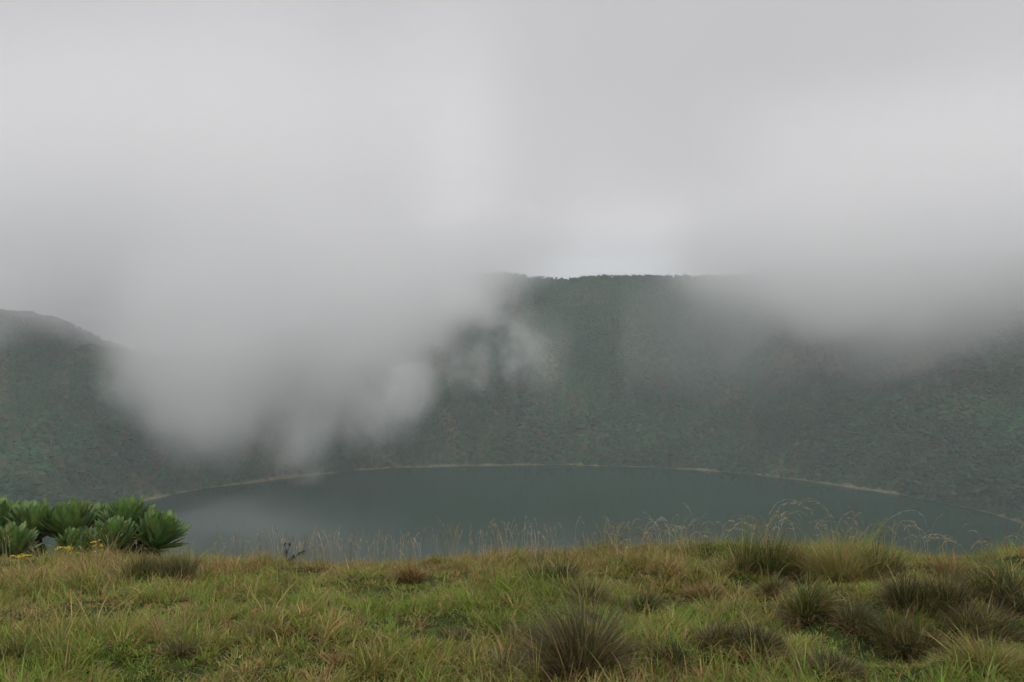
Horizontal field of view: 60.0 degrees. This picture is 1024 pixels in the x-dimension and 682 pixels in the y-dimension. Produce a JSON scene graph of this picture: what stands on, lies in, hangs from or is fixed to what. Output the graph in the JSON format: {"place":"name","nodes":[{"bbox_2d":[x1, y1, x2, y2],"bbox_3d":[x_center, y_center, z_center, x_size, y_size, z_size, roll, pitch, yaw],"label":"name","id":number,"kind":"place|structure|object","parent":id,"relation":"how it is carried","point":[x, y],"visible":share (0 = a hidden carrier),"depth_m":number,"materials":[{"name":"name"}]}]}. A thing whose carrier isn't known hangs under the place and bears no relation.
{"place":"outdoors","nodes":[
{"label":"outdoors","id":0,"kind":"place"},
{"bbox_2d":[0,255,1023,523],"bbox_3d":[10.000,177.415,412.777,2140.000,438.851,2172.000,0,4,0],"label":"crater slopes","id":1,"kind":"structure","parent":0,"point":[818,355],"depth_m":502.96,"materials":[{"name":"green plant"}]},
{"bbox_2d":[0,253,1023,521],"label":"shrub cover","id":2,"kind":"object","parent":1,"relation":"on","point":[56,455],"visible":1,"depth_m":477.54,"materials":[{"name":"green plant"}]},
{"bbox_2d":[0,517,1023,681],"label":"ground","id":3,"kind":"structure","parent":0,"point":[804,627],"depth_m":6.08,"materials":[{"name":"green plant"}]},
{"bbox_2d":[0,495,18,527],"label":"giant groundsel","id":4,"kind":"object","parent":3,"relation":"on","point":[4,509],"visible":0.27,"depth_m":14.52,"materials":[{"name":"green plant"}]},
{"bbox_2d":[6,500,32,558],"bbox_3d":[-8.423,3.964,15.126,0.894,2.513,0.886,0,4,0],"label":"giant groundsel","id":5,"kind":"object","parent":3,"relation":"on","point":[10,503],"visible":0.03,"depth_m":15.13,"materials":[{"name":"green plant"}]},
{"bbox_2d":[0,635,41,661],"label":"grass tussock","id":6,"kind":"object","parent":3,"relation":"on","point":[7,653],"depth_m":5.41,"materials":[{"name":"green plant"}]},
{"bbox_2d":[0,521,43,559],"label":"giant groundsel","id":7,"kind":"object","parent":3,"relation":"on","point":[22,537],"visible":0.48,"depth_m":12.72,"materials":[{"name":"green plant"}]},
{"bbox_2d":[3,498,55,558],"bbox_3d":[-7.630,3.645,14.306,0.926,2.196,0.908,2,4,23],"label":"giant groundsel","id":8,"kind":"object","parent":3,"relation":"on","point":[31,514],"visible":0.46,"depth_m":14.12,"materials":[{"name":"green plant"}]},
{"bbox_2d":[35,497,97,540],"bbox_3d":[-7.110,3.654,14.325,0.999,2.218,0.951,3,5,33],"label":"giant groundsel","id":9,"kind":"object","parent":3,"relation":"on","point":[73,512],"visible":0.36,"depth_m":14.07,"materials":[{"name":"green plant"}]},
{"bbox_2d":[55,546,79,555],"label":"ragwort","id":10,"kind":"object","parent":3,"relation":"on","point":[66,548],"visible":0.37,"depth_m":11.43,"materials":[{"name":"yellow plant"}]},
{"bbox_2d":[47,525,99,556],"bbox_3d":[-6.479,3.486,13.204,0.700,1.529,0.694,0,4,0],"label":"giant groundsel","id":11,"kind":"object","parent":3,"relation":"on","point":[71,533],"visible":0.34,"depth_m":13.04,"materials":[{"name":"green plant"}]},
{"bbox_2d":[85,525,102,553],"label":"giant groundsel","id":12,"kind":"object","parent":3,"relation":"on","point":[86,528],"visible":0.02,"depth_m":13.68,"materials":[{"name":"green plant"}]},
{"bbox_2d":[88,501,111,526],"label":"giant groundsel","id":13,"kind":"object","parent":3,"relation":"on","point":[99,506],"visible":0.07,"depth_m":14.93,"materials":[{"name":"green plant"}]},
{"bbox_2d":[90,515,143,555],"bbox_3d":[-6.056,3.511,13.497,0.758,1.694,0.852,-3,5,-40],"label":"giant groundsel","id":14,"kind":"object","parent":3,"relation":"on","point":[113,525],"visible":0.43,"depth_m":13.35,"materials":[{"name":"green plant"}]},
{"bbox_2d":[94,494,155,557],"bbox_3d":[-6.159,3.603,14.250,1.020,2.194,1.018,0,4,0],"label":"giant groundsel","id":15,"kind":"object","parent":3,"relation":"on","point":[127,508],"visible":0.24,"depth_m":14.17,"materials":[{"name":"green plant"}]},
{"bbox_2d":[109,547,169,582],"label":"grass tussock","id":16,"kind":"object","parent":3,"relation":"on","point":[135,570],"depth_m":8.21,"materials":[{"name":"green plant"}]},
{"bbox_2d":[135,509,163,557],"bbox_3d":[-6.146,3.861,14.903,0.753,2.147,0.755,0,4,0],"label":"giant groundsel","id":17,"kind":"object","parent":3,"relation":"on","point":[140,544],"visible":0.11,"depth_m":14.81,"materials":[{"name":"green plant"}]},
{"bbox_2d":[132,507,191,558],"bbox_3d":[-5.486,3.583,13.879,0.918,1.946,0.983,0,4,0],"label":"giant groundsel","id":18,"kind":"object","parent":3,"relation":"on","point":[167,527],"visible":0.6,"depth_m":13.71,"materials":[{"name":"green plant"}]},
{"bbox_2d":[142,545,206,582],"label":"grass tussock","id":19,"kind":"object","parent":3,"relation":"on","point":[183,565],"depth_m":8.22,"materials":[{"name":"green plant"}]},
{"bbox_2d":[151,628,206,663],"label":"grass tussock","id":20,"kind":"object","parent":3,"relation":"on","point":[177,648],"depth_m":5.52,"materials":[{"name":"green plant"}]},
{"bbox_2d":[242,615,288,643],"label":"grass tussock","id":21,"kind":"object","parent":3,"relation":"on","point":[268,632],"depth_m":5.86,"materials":[{"name":"green plant"}]},
{"bbox_2d":[283,542,305,561],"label":"withered weed","id":22,"kind":"object","parent":3,"relation":"on","point":[286,552],"visible":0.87,"depth_m":9.49,"materials":[{"name":"brown plant"}]},
{"bbox_2d":[319,641,358,670],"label":"grass tussock","id":23,"kind":"object","parent":3,"relation":"on","point":[336,656],"depth_m":5.31,"materials":[{"name":"green plant"}]},
{"bbox_2d":[383,553,431,583],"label":"grass tussock","id":24,"kind":"object","parent":3,"relation":"on","point":[404,576],"depth_m":8.07,"materials":[{"name":"brown plant"}]},
{"bbox_2d":[429,551,485,572],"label":"grass tussock","id":25,"kind":"object","parent":3,"relation":"on","point":[444,566],"depth_m":8.85,"materials":[{"name":"plant"}]},
{"bbox_2d":[431,624,488,644],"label":"grass tussock","id":26,"kind":"object","parent":3,"relation":"on","point":[458,632],"depth_m":5.77,"materials":[{"name":"green plant"}]},
{"bbox_2d":[481,614,525,639],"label":"grass tussock","id":27,"kind":"object","parent":3,"relation":"on","point":[498,626],"depth_m":5.94,"materials":[{"name":"green plant"}]},
{"bbox_2d":[473,639,537,681],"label":"grass tussock","id":28,"kind":"object","parent":3,"relation":"on","point":[503,662],"depth_m":5.07,"materials":[{"name":"green plant"}]},
{"bbox_2d":[2,503,1023,573],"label":"seeding grass","id":29,"kind":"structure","parent":3,"relation":"on","point":[601,540],"depth_m":9.39,"materials":[{"name":"plant"}]},
{"bbox_2d":[490,612,549,649],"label":"grass tussock","id":30,"kind":"object","parent":3,"relation":"on","point":[513,632],"depth_m":5.68,"materials":[{"name":"green plant"}]},
{"bbox_2d":[511,547,589,584],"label":"grass tussock","id":31,"kind":"object","parent":3,"relation":"on","point":[558,568],"depth_m":7.63,"materials":[{"name":"green plant"}]},
{"bbox_2d":[490,576,664,681],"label":"grass tussock","id":32,"kind":"object","parent":3,"relation":"on","point":[571,639],"depth_m":5.10,"materials":[{"name":"green plant"}]},
{"bbox_2d":[554,570,623,606],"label":"grass tussock","id":33,"kind":"object","parent":3,"relation":"on","point":[590,591],"depth_m":7.05,"materials":[{"name":"green plant"}]},
{"bbox_2d":[610,630,645,658],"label":"grass tussock","id":34,"kind":"object","parent":3,"relation":"on","point":[627,644],"depth_m":5.46,"materials":[{"name":"green plant"}]},
{"bbox_2d":[595,541,661,571],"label":"grass tussock","id":35,"kind":"object","parent":3,"relation":"on","point":[634,559],"depth_m":8.51,"materials":[{"name":"green plant"}]},
{"bbox_2d":[622,587,674,614],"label":"grass tussock","id":36,"kind":"object","parent":3,"relation":"on","point":[650,600],"depth_m":6.98,"materials":[{"name":"green plant"}]},
{"bbox_2d":[635,633,707,673],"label":"grass tussock","id":37,"kind":"object","parent":3,"relation":"on","point":[678,658],"depth_m":5.33,"materials":[{"name":"green plant"}]},
{"bbox_2d":[672,577,727,602],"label":"grass tussock","id":38,"kind":"object","parent":3,"relation":"on","point":[705,588],"depth_m":7.38,"materials":[{"name":"brown plant"}]},
{"bbox_2d":[689,612,753,654],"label":"grass tussock","id":39,"kind":"object","parent":3,"relation":"on","point":[723,633],"depth_m":5.49,"materials":[{"name":"green plant"}]},
{"bbox_2d":[713,613,791,666],"bbox_3d":[1.500,1.808,5.414,0.514,0.265,0.494,-4,6,-43],"label":"grass tussock","id":40,"kind":"object","parent":3,"relation":"on","point":[767,637],"depth_m":5.40,"materials":[{"name":"green plant"}]},
{"bbox_2d":[703,510,824,581],"bbox_3d":[2.252,1.831,8.084,1.007,0.648,1.164,-3,5,-36],"label":"grass tussock","id":41,"kind":"object","parent":3,"relation":"on","point":[765,555],"depth_m":8.06,"materials":[{"name":"green plant"}]},
{"bbox_2d":[748,568,797,597],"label":"grass tussock","id":42,"kind":"object","parent":3,"relation":"on","point":[774,583],"depth_m":7.13,"materials":[{"name":"green plant"}]},
{"bbox_2d":[764,513,841,584],"bbox_3d":[2.620,1.870,8.003,0.853,0.676,0.802,0,4,0],"label":"grass tussock","id":43,"kind":"object","parent":3,"relation":"on","point":[800,563],"depth_m":7.97,"materials":[{"name":"green plant"}]},
{"bbox_2d":[765,565,855,626],"bbox_3d":[2.123,1.800,6.322,0.682,0.401,0.704,0,4,0],"label":"grass tussock","id":44,"kind":"object","parent":3,"relation":"on","point":[816,600],"depth_m":6.28,"materials":[{"name":"green plant"}]},
{"bbox_2d":[789,641,872,681],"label":"grass tussock","id":45,"kind":"object","parent":3,"relation":"on","point":[849,668],"depth_m":5.04,"materials":[{"name":"green plant"}]},
{"bbox_2d":[769,498,925,585],"bbox_3d":[2.903,1.768,7.745,1.239,0.844,1.096,3,5,32],"label":"grass tussock","id":46,"kind":"object","parent":3,"relation":"on","point":[844,566],"depth_m":7.71,"materials":[{"name":"green plant"}]},
{"bbox_2d":[824,589,891,636],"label":"grass tussock","id":47,"kind":"object","parent":3,"relation":"on","point":[850,612],"depth_m":6.09,"materials":[{"name":"green plant"}]},
{"bbox_2d":[841,530,918,579],"bbox_3d":[3.236,1.882,7.818,0.775,0.482,0.760,3,5,36],"label":"grass tussock","id":48,"kind":"object","parent":3,"relation":"on","point":[895,563],"depth_m":7.77,"materials":[{"name":"green plant"}]},
{"bbox_2d":[844,595,960,664],"bbox_3d":[2.578,1.904,5.893,0.801,0.433,0.668,3,5,33],"label":"grass tussock","id":49,"kind":"object","parent":3,"relation":"on","point":[901,638],"depth_m":5.83,"materials":[{"name":"green plant"}]},
{"bbox_2d":[866,561,989,627],"bbox_3d":[2.918,1.733,6.204,0.941,0.382,0.714,0,4,0],"label":"grass tussock","id":50,"kind":"object","parent":3,"relation":"on","point":[901,593],"depth_m":6.17,"materials":[{"name":"green plant"}]},
{"bbox_2d":[920,644,979,673],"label":"grass tussock","id":51,"kind":"object","parent":3,"relation":"on","point":[934,663],"depth_m":5.00,"materials":[{"name":"green plant"}]},
{"bbox_2d":[923,543,978,584],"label":"grass tussock","id":52,"kind":"object","parent":3,"relation":"on","point":[940,569],"depth_m":7.31,"materials":[{"name":"green plant"}]},
{"bbox_2d":[908,618,1023,681],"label":"grass tussock","id":53,"kind":"object","parent":3,"relation":"on","point":[987,650],"depth_m":4.93,"materials":[{"name":"green plant"}]},
{"bbox_2d":[919,588,1023,650],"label":"grass tussock","id":54,"kind":"object","parent":3,"relation":"on","point":[962,618],"depth_m":5.92,"materials":[{"name":"green plant"}]},
{"bbox_2d":[920,534,1023,608],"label":"grass tussock","id":55,"kind":"object","parent":3,"relation":"on","point":[991,573],"depth_m":6.37,"materials":[{"name":"green plant"}]},
{"bbox_2d":[983,567,1023,621],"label":"grass tussock","id":56,"kind":"object","parent":3,"relation":"on","point":[1017,610],"depth_m":6.18,"materials":[{"name":"green plant"}]},
{"bbox_2d":[0,0,1023,355],"label":"sky","id":57,"kind":"structure","parent":0,"point":[177,176],"materials":[{"name":"grey"}]},
{"bbox_2d":[22,465,1023,566],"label":"lake water","id":58,"kind":"structure","parent":0,"point":[414,501],"depth_m":368.24,"materials":[{"name":"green liquid"}]}
]}

